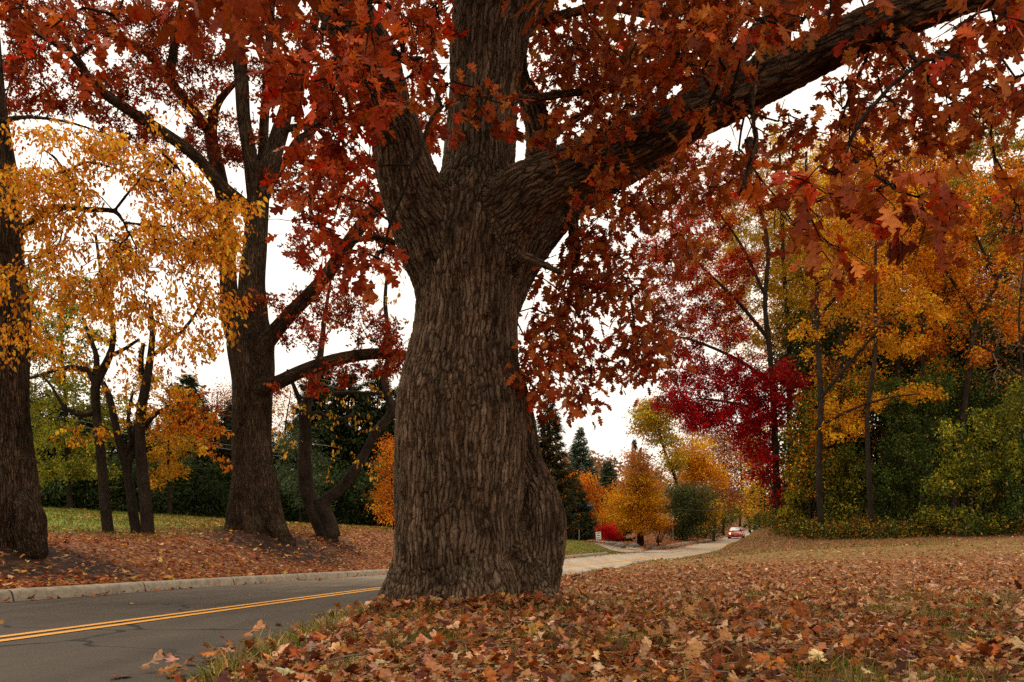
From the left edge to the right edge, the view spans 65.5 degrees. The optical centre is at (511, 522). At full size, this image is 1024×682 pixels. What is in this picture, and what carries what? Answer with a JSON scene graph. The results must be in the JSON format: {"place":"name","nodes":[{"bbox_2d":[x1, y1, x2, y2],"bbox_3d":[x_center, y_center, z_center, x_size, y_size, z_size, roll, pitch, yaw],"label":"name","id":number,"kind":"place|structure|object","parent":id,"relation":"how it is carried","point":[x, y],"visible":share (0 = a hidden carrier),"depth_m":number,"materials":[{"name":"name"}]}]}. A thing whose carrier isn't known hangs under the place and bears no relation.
{"place":"outdoors","nodes":[
{"label":"outdoors","id":0,"kind":"place"},
{"bbox_2d":[31,418,335,463],"bbox_3d":[-13.269,-4.627,52.002,0.055,1.774,44.939,0,0,37],"label":"utility cable","id":1,"kind":"object","parent":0,"point":[170,440],"visible":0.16,"depth_m":44.22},
{"bbox_2d":[30,412,348,461],"bbox_3d":[-13.269,-4.873,52.002,0.037,1.894,44.929,0,0,37],"label":"utility cable","id":2,"kind":"object","parent":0,"point":[187,438],"visible":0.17,"depth_m":43.48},
{"bbox_2d":[0,530,752,681],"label":"road","id":3,"kind":"structure","parent":0,"point":[102,654],"depth_m":7.83,"materials":[{"name":"grey asphalt"}]},
{"bbox_2d":[0,552,607,602],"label":"kerb","id":4,"kind":"structure","parent":3,"relation":"on","point":[19,594],"depth_m":14.89,"materials":[{"name":"concrete"}]},
{"bbox_2d":[0,539,721,678],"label":"fallen leaves","id":5,"kind":"object","parent":3,"relation":"on","point":[159,654],"visible":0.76,"depth_m":5.85,"materials":[{"name":"brown plant"}]},
{"bbox_2d":[0,542,733,641],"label":"road marking","id":6,"kind":"object","parent":3,"relation":"on","point":[199,613],"visible":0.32,"depth_m":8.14,"materials":[{"name":"yellow paint"}]},
{"bbox_2d":[652,527,752,548],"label":"kerb","id":7,"kind":"structure","parent":3,"relation":"on","point":[664,546],"depth_m":76.21,"materials":[{"name":"concrete"}]},
{"bbox_2d":[727,527,744,538],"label":"car","id":8,"kind":"object","parent":3,"relation":"on","point":[734,532],"visible":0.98,"depth_m":97.17,"materials":[{"name":"red paint"}]},
{"bbox_2d":[0,506,1023,681],"bbox_3d":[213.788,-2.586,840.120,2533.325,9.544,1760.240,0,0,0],"label":"ground","id":9,"kind":"structure","parent":0,"point":[10,558],"depth_m":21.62,"materials":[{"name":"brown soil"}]},
{"bbox_2d":[35,449,86,507],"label":"yew bush","id":10,"kind":"object","parent":9,"relation":"on","point":[55,490],"visible":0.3,"depth_m":45.08,"materials":[{"name":"green plant"}]},
{"bbox_2d":[30,390,113,489],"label":"tree","id":11,"kind":"object","parent":9,"relation":"on","point":[53,453],"visible":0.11,"depth_m":49.44,"materials":[{"name":"green plant"}]},
{"bbox_2d":[25,261,136,508],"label":"elm tree","id":12,"kind":"object","parent":9,"relation":"on","point":[48,468],"visible":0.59,"depth_m":37.53,"materials":[{"name":"green plant"}]},
{"bbox_2d":[52,453,119,510],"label":"yew bush","id":13,"kind":"object","parent":9,"relation":"on","point":[89,495],"visible":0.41,"depth_m":46.11,"materials":[{"name":"green plant"}]},
{"bbox_2d":[30,234,143,532],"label":"lawn tree","id":14,"kind":"object","parent":9,"relation":"on","point":[96,376],"visible":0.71,"depth_m":24.74,"materials":[{"name":"orange plant"}]},
{"bbox_2d":[63,402,125,459],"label":"conifer","id":15,"kind":"object","parent":9,"relation":"on","point":[108,443],"visible":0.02,"depth_m":53.22,"materials":[{"name":"green plant"}]},
{"bbox_2d":[81,454,162,512],"bbox_3d":[-22.713,-1.758,46.974,4.582,4.790,5.952,0,0,-38],"label":"yew bush","id":16,"kind":"object","parent":9,"relation":"on","point":[118,504],"visible":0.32,"depth_m":46.29,"materials":[{"name":"green plant"}]},
{"bbox_2d":[0,37,270,559],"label":"shade tree","id":17,"kind":"object","parent":9,"relation":"on","point":[23,524],"visible":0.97,"depth_m":14.11,"materials":[{"name":"orange plant"}]},
{"bbox_2d":[97,416,175,505],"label":"conifer","id":18,"kind":"object","parent":9,"relation":"on","point":[124,437],"visible":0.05,"depth_m":51.13,"materials":[{"name":"green plant"}]},
{"bbox_2d":[100,307,175,532],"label":"lawn tree","id":19,"kind":"object","parent":9,"relation":"on","point":[125,457],"visible":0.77,"depth_m":25.01,"materials":[{"name":"brown plant"}]},
{"bbox_2d":[125,455,203,515],"bbox_3d":[-20.175,-1.863,47.005,5.047,4.903,5.446,0,0,-30],"label":"yew bush","id":20,"kind":"object","parent":9,"relation":"on","point":[159,497],"visible":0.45,"depth_m":46.10,"materials":[{"name":"green plant"}]},
{"bbox_2d":[128,364,217,514],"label":"elm tree","id":21,"kind":"object","parent":9,"relation":"on","point":[162,449],"visible":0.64,"depth_m":39.57,"materials":[{"name":"orange plant"}]},
{"bbox_2d":[153,374,213,451],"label":"conifer","id":22,"kind":"object","parent":9,"relation":"on","point":[188,380],"visible":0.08,"depth_m":61.58,"materials":[{"name":"green plant"}]},
{"bbox_2d":[134,285,233,533],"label":"lawn tree","id":23,"kind":"object","parent":9,"relation":"on","point":[145,504],"visible":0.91,"depth_m":24.68,"materials":[{"name":"orange plant"}]},
{"bbox_2d":[153,411,231,513],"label":"conifer","id":24,"kind":"object","parent":9,"relation":"on","point":[222,452],"visible":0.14,"depth_m":49.36,"materials":[{"name":"green plant"}]},
{"bbox_2d":[158,453,231,517],"bbox_3d":[-18.139,-1.717,46.912,5.656,5.079,4.378,0,0,24],"label":"yew bush","id":25,"kind":"object","parent":9,"relation":"on","point":[209,486],"visible":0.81,"depth_m":46.25,"materials":[{"name":"green plant"}]},
{"bbox_2d":[190,376,231,419],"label":"woodland tree","id":26,"kind":"object","parent":9,"relation":"on","point":[225,398],"visible":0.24,"depth_m":65.60,"materials":[{"name":"orange plant"}]},
{"bbox_2d":[0,0,445,546],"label":"oak tree","id":27,"kind":"object","parent":9,"relation":"on","point":[254,505],"visible":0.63,"depth_m":26.21,"materials":[{"name":"red plant"}]},
{"bbox_2d":[206,453,279,517],"bbox_3d":[-16.513,-1.717,49.297,5.016,5.109,5.153,0,0,-36],"label":"yew bush","id":28,"kind":"object","parent":9,"relation":"on","point":[229,477],"visible":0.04,"depth_m":48.22,"materials":[{"name":"green plant"}]},
{"bbox_2d":[215,396,278,480],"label":"conifer","id":29,"kind":"object","parent":9,"relation":"on","point":[227,424],"visible":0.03,"depth_m":57.07,"materials":[{"name":"green plant"}]},
{"bbox_2d":[272,438,297,475],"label":"conifer","id":30,"kind":"object","parent":9,"relation":"on","point":[275,458],"visible":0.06,"depth_m":51.61,"materials":[{"name":"green plant"}]},
{"bbox_2d":[272,386,300,453],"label":"woodland tree","id":31,"kind":"object","parent":9,"relation":"on","point":[281,406],"visible":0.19,"depth_m":65.89,"materials":[{"name":"orange plant"}]},
{"bbox_2d":[276,462,327,522],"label":"yew bush","id":32,"kind":"object","parent":9,"relation":"on","point":[290,513],"visible":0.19,"depth_m":46.94,"materials":[{"name":"green plant"}]},
{"bbox_2d":[272,420,338,522],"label":"holly tree","id":33,"kind":"object","parent":9,"relation":"on","point":[289,481],"visible":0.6,"depth_m":43.77,"materials":[{"name":"green plant"}]},
{"bbox_2d":[281,356,341,456],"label":"conifer","id":34,"kind":"object","parent":9,"relation":"on","point":[316,406],"visible":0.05,"depth_m":61.10,"materials":[{"name":"green plant"}]},
{"bbox_2d":[286,460,355,523],"bbox_3d":[-12.163,-1.665,50.208,5.086,5.088,4.521,0,0,0],"label":"yew bush","id":35,"kind":"object","parent":9,"relation":"on","point":[334,504],"visible":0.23,"depth_m":49.76,"materials":[{"name":"green plant"}]},
{"bbox_2d":[272,266,405,541],"bbox_3d":[-6.202,-4.436,29.419,5.455,10.866,2.788,0,0,0],"label":"cherry tree","id":36,"kind":"object","parent":9,"relation":"on","point":[321,517],"visible":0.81,"depth_m":29.79,"materials":[{"name":"brown plant"}]},
{"bbox_2d":[311,369,387,524],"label":"conifer","id":37,"kind":"object","parent":9,"relation":"on","point":[347,441],"visible":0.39,"depth_m":55.12,"materials":[{"name":"green plant"}]},
{"bbox_2d":[324,462,391,525],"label":"yew bush","id":38,"kind":"object","parent":9,"relation":"on","point":[358,509],"visible":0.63,"depth_m":49.33,"materials":[{"name":"green plant"}]},
{"bbox_2d":[0,507,734,588],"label":"fallen leaves","id":39,"kind":"object","parent":9,"relation":"on","point":[12,583],"visible":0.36,"depth_m":21.27,"materials":[{"name":"brown plant"}]},
{"bbox_2d":[350,363,395,524],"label":"conifer","id":40,"kind":"object","parent":9,"relation":"on","point":[380,411],"visible":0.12,"depth_m":59.41,"materials":[{"name":"green plant"}]},
{"bbox_2d":[355,464,393,526],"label":"yew bush","id":41,"kind":"object","parent":9,"relation":"on","point":[370,483],"visible":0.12,"depth_m":49.36,"materials":[{"name":"orange plant"}]},
{"bbox_2d":[361,432,394,528],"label":"maple tree","id":42,"kind":"object","parent":9,"relation":"on","point":[387,493],"visible":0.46,"depth_m":41.79,"materials":[{"name":"orange plant"}]},
{"bbox_2d":[368,383,398,484],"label":"conifer","id":43,"kind":"object","parent":9,"relation":"on","point":[390,428],"visible":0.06,"depth_m":57.36,"materials":[{"name":"green plant"}]},
{"bbox_2d":[0,0,1023,612],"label":"oak tree","id":44,"kind":"object","parent":9,"relation":"on","point":[482,222],"visible":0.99,"depth_m":7.48,"materials":[{"name":"red plant"}]},
{"bbox_2d":[536,394,586,535],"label":"conifer","id":45,"kind":"object","parent":9,"relation":"on","point":[550,439],"visible":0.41,"depth_m":59.42,"materials":[{"name":"green plant"}]},
{"bbox_2d":[566,478,598,540],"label":"conifer","id":46,"kind":"object","parent":9,"relation":"on","point":[587,533],"visible":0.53,"depth_m":67.46,"materials":[{"name":"green plant"}]},
{"bbox_2d":[562,426,605,536],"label":"conifer","id":47,"kind":"object","parent":9,"relation":"on","point":[576,449],"visible":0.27,"depth_m":83.41,"materials":[{"name":"green plant"}]},
{"bbox_2d":[565,468,615,530],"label":"maple tree","id":48,"kind":"object","parent":9,"relation":"on","point":[594,492],"visible":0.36,"depth_m":77.30,"materials":[{"name":"orange plant"}]},
{"bbox_2d":[170,531,1023,681],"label":"fallen leaves","id":49,"kind":"object","parent":9,"relation":"on","point":[696,647],"depth_m":5.61,"materials":[{"name":"brown plant"}]},
{"bbox_2d":[597,461,617,522],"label":"conifer","id":50,"kind":"object","parent":9,"relation":"on","point":[608,468],"visible":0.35,"depth_m":104.47,"materials":[{"name":"green plant"}]},
{"bbox_2d":[593,521,624,541],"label":"bush","id":51,"kind":"object","parent":9,"relation":"on","point":[610,533],"visible":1,"depth_m":62.65,"materials":[{"name":"red plant"}]},
{"bbox_2d":[605,520,635,540],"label":"bush","id":52,"kind":"object","parent":9,"relation":"on","point":[629,538],"visible":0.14,"depth_m":71.53,"materials":[{"name":"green plant"}]},
{"bbox_2d":[628,439,637,527],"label":"conifer","id":53,"kind":"object","parent":9,"relation":"on","point":[634,443],"visible":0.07,"depth_m":99.90,"materials":[{"name":"green plant"}]},
{"bbox_2d":[594,443,678,545],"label":"maple tree","id":54,"kind":"object","parent":9,"relation":"on","point":[629,514],"visible":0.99,"depth_m":64.93,"materials":[{"name":"orange plant"}]},
{"bbox_2d":[646,514,674,544],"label":"bush","id":55,"kind":"object","parent":9,"relation":"on","point":[658,540],"visible":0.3,"depth_m":66.99,"materials":[{"name":"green plant"}]},
{"bbox_2d":[622,391,699,533],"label":"oak tree","id":56,"kind":"object","parent":9,"relation":"on","point":[652,422],"visible":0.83,"depth_m":89.17,"materials":[{"name":"yellow plant"}]},
{"bbox_2d":[668,423,718,513],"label":"woodland tree","id":57,"kind":"object","parent":9,"relation":"on","point":[696,433],"visible":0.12,"depth_m":127.74,"materials":[{"name":"orange plant"}]},
{"bbox_2d":[658,478,729,542],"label":"bush","id":58,"kind":"object","parent":9,"relation":"on","point":[687,524],"visible":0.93,"depth_m":83.10,"materials":[{"name":"green plant"}]},
{"bbox_2d":[654,432,737,509],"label":"maple tree","id":59,"kind":"object","parent":9,"relation":"on","point":[702,468],"visible":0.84,"depth_m":95.25,"materials":[{"name":"orange plant"}]},
{"bbox_2d":[688,490,729,537],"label":"bush","id":60,"kind":"object","parent":9,"relation":"on","point":[716,515],"visible":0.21,"depth_m":93.26,"materials":[{"name":"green plant"}]},
{"bbox_2d":[696,498,732,540],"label":"bush","id":61,"kind":"object","parent":9,"relation":"on","point":[720,509],"visible":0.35,"depth_m":87.83,"materials":[{"name":"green plant"}]},
{"bbox_2d":[699,431,737,512],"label":"woodland tree","id":62,"kind":"object","parent":9,"relation":"on","point":[716,463],"visible":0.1,"depth_m":139.52,"materials":[{"name":"orange plant"}]},
{"bbox_2d":[629,139,813,525],"bbox_3d":[13.329,-12.506,52.073,12.501,25.932,5.728,0,0,0],"label":"oak tree","id":63,"kind":"object","parent":9,"relation":"on","point":[693,416],"visible":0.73,"depth_m":51.27,"materials":[{"name":"red plant"}]},
{"bbox_2d":[694,424,748,531],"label":"woodland tree","id":64,"kind":"object","parent":9,"relation":"on","point":[725,454],"visible":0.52,"depth_m":111.31,"materials":[{"name":"orange plant"}]},
{"bbox_2d":[716,501,748,535],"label":"bush","id":65,"kind":"object","parent":9,"relation":"on","point":[733,518],"visible":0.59,"depth_m":105.68,"materials":[{"name":"green plant"}]},
{"bbox_2d":[713,441,757,526],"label":"woodland tree","id":66,"kind":"object","parent":9,"relation":"on","point":[740,485],"visible":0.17,"depth_m":134.59,"materials":[{"name":"orange plant"}]},
{"bbox_2d":[739,506,765,532],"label":"bush","id":67,"kind":"object","parent":9,"relation":"on","point":[748,526],"visible":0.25,"depth_m":124.74,"materials":[{"name":"green plant"}]},
{"bbox_2d":[725,428,781,528],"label":"woodland tree","id":68,"kind":"object","parent":9,"relation":"on","point":[745,486],"visible":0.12,"depth_m":103.83,"materials":[{"name":"orange plant"}]},
{"bbox_2d":[735,444,780,523],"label":"woodland tree","id":69,"kind":"object","parent":9,"relation":"on","point":[756,495],"visible":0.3,"depth_m":69.92,"materials":[{"name":"orange plant"}]},
{"bbox_2d":[681,131,861,382],"bbox_3d":[19.744,-14.889,60.158,14.102,30.746,5.294,0,0,0],"label":"oak tree","id":70,"kind":"object","parent":9,"relation":"on","point":[813,155],"visible":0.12,"depth_m":59.79,"materials":[{"name":"red plant"}]},
{"bbox_2d":[710,121,837,495],"bbox_3d":[18.457,-14.314,57.275,10.372,29.735,5.111,0,0,0],"label":"oak tree","id":71,"kind":"object","parent":9,"relation":"on","point":[776,261],"visible":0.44,"depth_m":56.87,"materials":[{"name":"red plant"}]},
{"bbox_2d":[764,438,815,531],"bbox_3d":[17.770,-2.104,50.379,3.432,6.586,4.405,0,0,35],"label":"bush","id":72,"kind":"object","parent":9,"relation":"on","point":[788,509],"visible":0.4,"depth_m":49.76,"materials":[{"name":"green plant"}]},
{"bbox_2d":[739,288,883,530],"bbox_3d":[20.665,-7.030,55.904,9.170,18.276,10.240,0,0,42],"label":"tree","id":73,"kind":"object","parent":9,"relation":"on","point":[797,351],"visible":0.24,"depth_m":55.10,"materials":[{"name":"green plant"}]},
{"bbox_2d":[749,224,879,394],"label":"woodland tree","id":74,"kind":"object","parent":9,"relation":"on","point":[781,281],"visible":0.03,"depth_m":69.95,"materials":[{"name":"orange plant"}]},
{"bbox_2d":[763,129,915,349],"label":"woodland tree","id":75,"kind":"object","parent":9,"relation":"on","point":[816,209],"visible":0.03,"depth_m":63.02,"materials":[{"name":"orange plant"}]},
{"bbox_2d":[781,295,905,516],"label":"tree","id":76,"kind":"object","parent":9,"relation":"on","point":[821,350],"depth_m":59.12,"materials":[{"name":"orange plant"}]},
{"bbox_2d":[794,191,893,499],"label":"woodland tree","id":77,"kind":"object","parent":9,"relation":"on","point":[841,356],"visible":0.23,"depth_m":48.94,"materials":[{"name":"orange plant"}]},
{"bbox_2d":[805,440,883,524],"bbox_3d":[19.871,-2.007,47.186,5.265,5.994,4.124,0,0,0],"label":"bush","id":78,"kind":"object","parent":9,"relation":"on","point":[836,503],"visible":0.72,"depth_m":46.79,"materials":[{"name":"green plant"}]},
{"bbox_2d":[788,286,919,523],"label":"tree","id":79,"kind":"object","parent":9,"relation":"on","point":[852,326],"visible":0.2,"depth_m":53.87,"materials":[{"name":"green plant"}]},
{"bbox_2d":[776,351,964,524],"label":"tree","id":80,"kind":"object","parent":9,"relation":"on","point":[804,459],"visible":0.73,"depth_m":47.53,"materials":[{"name":"green plant"}]},
{"bbox_2d":[787,151,958,533],"bbox_3d":[20.269,-9.978,44.878,9.639,21.964,4.618,0,0,0],"label":"oak tree","id":81,"kind":"object","parent":9,"relation":"on","point":[910,308],"visible":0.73,"depth_m":44.77,"materials":[{"name":"orange plant"}]},
{"bbox_2d":[836,160,923,534],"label":"woodland tree","id":82,"kind":"object","parent":9,"relation":"on","point":[886,279],"visible":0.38,"depth_m":43.40,"materials":[{"name":"orange plant"}]},
{"bbox_2d":[743,503,1023,540],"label":"undergrowth","id":83,"kind":"object","parent":9,"relation":"on","point":[856,527],"visible":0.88,"depth_m":42.03,"materials":[{"name":"green plant"}]},
{"bbox_2d":[817,99,956,512],"bbox_3d":[24.809,-13.947,53.128,10.087,28.572,5.264,0,0,0],"label":"oak tree","id":84,"kind":"object","parent":9,"relation":"on","point":[904,159],"visible":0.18,"depth_m":52.61,"materials":[{"name":"orange plant"}]},
{"bbox_2d":[808,98,984,339],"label":"woodland tree","id":85,"kind":"object","parent":9,"relation":"on","point":[891,157],"visible":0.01,"depth_m":65.32,"materials":[{"name":"orange plant"}]},
{"bbox_2d":[833,283,974,522],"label":"tree","id":86,"kind":"object","parent":9,"relation":"on","point":[907,369],"visible":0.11,"depth_m":54.78,"materials":[{"name":"green plant"}]},
{"bbox_2d":[857,362,961,522],"bbox_3d":[23.014,-4.150,45.929,6.437,10.464,4.374,0,0,0],"label":"bush","id":87,"kind":"object","parent":9,"relation":"on","point":[901,437],"visible":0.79,"depth_m":45.67,"materials":[{"name":"green plant"}]},
{"bbox_2d":[862,213,964,520],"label":"woodland tree","id":88,"kind":"object","parent":9,"relation":"on","point":[932,351],"visible":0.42,"depth_m":46.93,"materials":[{"name":"orange plant"}]},
{"bbox_2d":[846,128,1008,356],"bbox_3d":[32.424,-16.269,63.039,14.614,33.224,10.938,0,0,0],"label":"woodland tree","id":89,"kind":"object","parent":9,"relation":"on","point":[944,295],"visible":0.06,"depth_m":62.22,"materials":[{"name":"orange plant"}]},
{"bbox_2d":[892,295,1000,522],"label":"tree","id":90,"kind":"object","parent":9,"relation":"on","point":[951,338],"visible":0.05,"depth_m":55.51,"materials":[{"name":"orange plant"}]},
{"bbox_2d":[898,150,1023,510],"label":"oak tree","id":91,"kind":"object","parent":9,"relation":"on","point":[997,279],"visible":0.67,"depth_m":47.73,"materials":[{"name":"orange plant"}]},
{"bbox_2d":[910,373,1023,533],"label":"bush","id":92,"kind":"object","parent":9,"relation":"on","point":[960,475],"visible":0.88,"depth_m":40.51,"materials":[{"name":"green plant"}]},
{"bbox_2d":[914,294,1023,516],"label":"tree","id":93,"kind":"object","parent":9,"relation":"on","point":[990,365],"visible":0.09,"depth_m":54.69,"materials":[{"name":"green plant"}]},
{"bbox_2d":[920,352,1023,516],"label":"tree","id":94,"kind":"object","parent":9,"relation":"on","point":[975,394],"visible":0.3,"depth_m":49.47,"materials":[{"name":"green plant"}]},
{"bbox_2d":[929,85,1023,505],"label":"oak tree","id":95,"kind":"object","parent":9,"relation":"on","point":[969,154],"visible":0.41,"depth_m":57.70,"materials":[{"name":"orange plant"}]},
{"bbox_2d":[930,195,1023,315],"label":"woodland tree","id":96,"kind":"object","parent":9,"relation":"on","point":[980,253],"depth_m":67.02,"materials":[{"name":"orange plant"}]},
{"bbox_2d":[937,216,1023,507],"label":"woodland tree","id":97,"kind":"object","parent":9,"relation":"on","point":[1009,366],"visible":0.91,"depth_m":41.95,"materials":[{"name":"orange plant"}]},
{"bbox_2d":[943,147,1023,334],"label":"woodland tree","id":98,"kind":"object","parent":9,"relation":"on","point":[992,264],"visible":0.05,"depth_m":63.48,"materials":[{"name":"orange plant"}]},
{"bbox_2d":[962,292,1023,510],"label":"tree","id":99,"kind":"object","parent":9,"relation":"on","point":[1012,361],"visible":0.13,"depth_m":53.24,"materials":[{"name":"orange plant"}]},
{"bbox_2d":[971,128,1023,368],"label":"woodland tree","id":100,"kind":"object","parent":9,"relation":"on","point":[1013,273],"visible":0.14,"depth_m":57.75,"materials":[{"name":"orange plant"}]},
{"bbox_2d":[981,430,1023,530],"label":"bush","id":101,"kind":"object","parent":9,"relation":"on","point":[1012,509],"visible":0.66,"depth_m":40.26,"materials":[{"name":"green plant"}]},
{"bbox_2d":[0,0,1023,493],"label":"sky","id":102,"kind":"structure","parent":0,"point":[280,273],"materials":[{"name":"white"}]},
{"bbox_2d":[590,540,677,552],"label":"driveway","id":103,"kind":"structure","parent":0,"point":[612,548],"depth_m":58.14,"materials":[{"name":"concrete"}]},
{"bbox_3d":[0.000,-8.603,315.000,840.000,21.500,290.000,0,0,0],"label":"hill","id":104,"kind":"structure","parent":0,"visible":0},
{"bbox_2d":[554,450,787,515],"bbox_3d":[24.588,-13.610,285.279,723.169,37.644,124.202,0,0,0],"label":"woodland","id":105,"kind":"object","parent":104,"relation":"on","point":[598,462],"visible":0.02,"depth_m":308.86,"materials":[{"name":"orange plant"}]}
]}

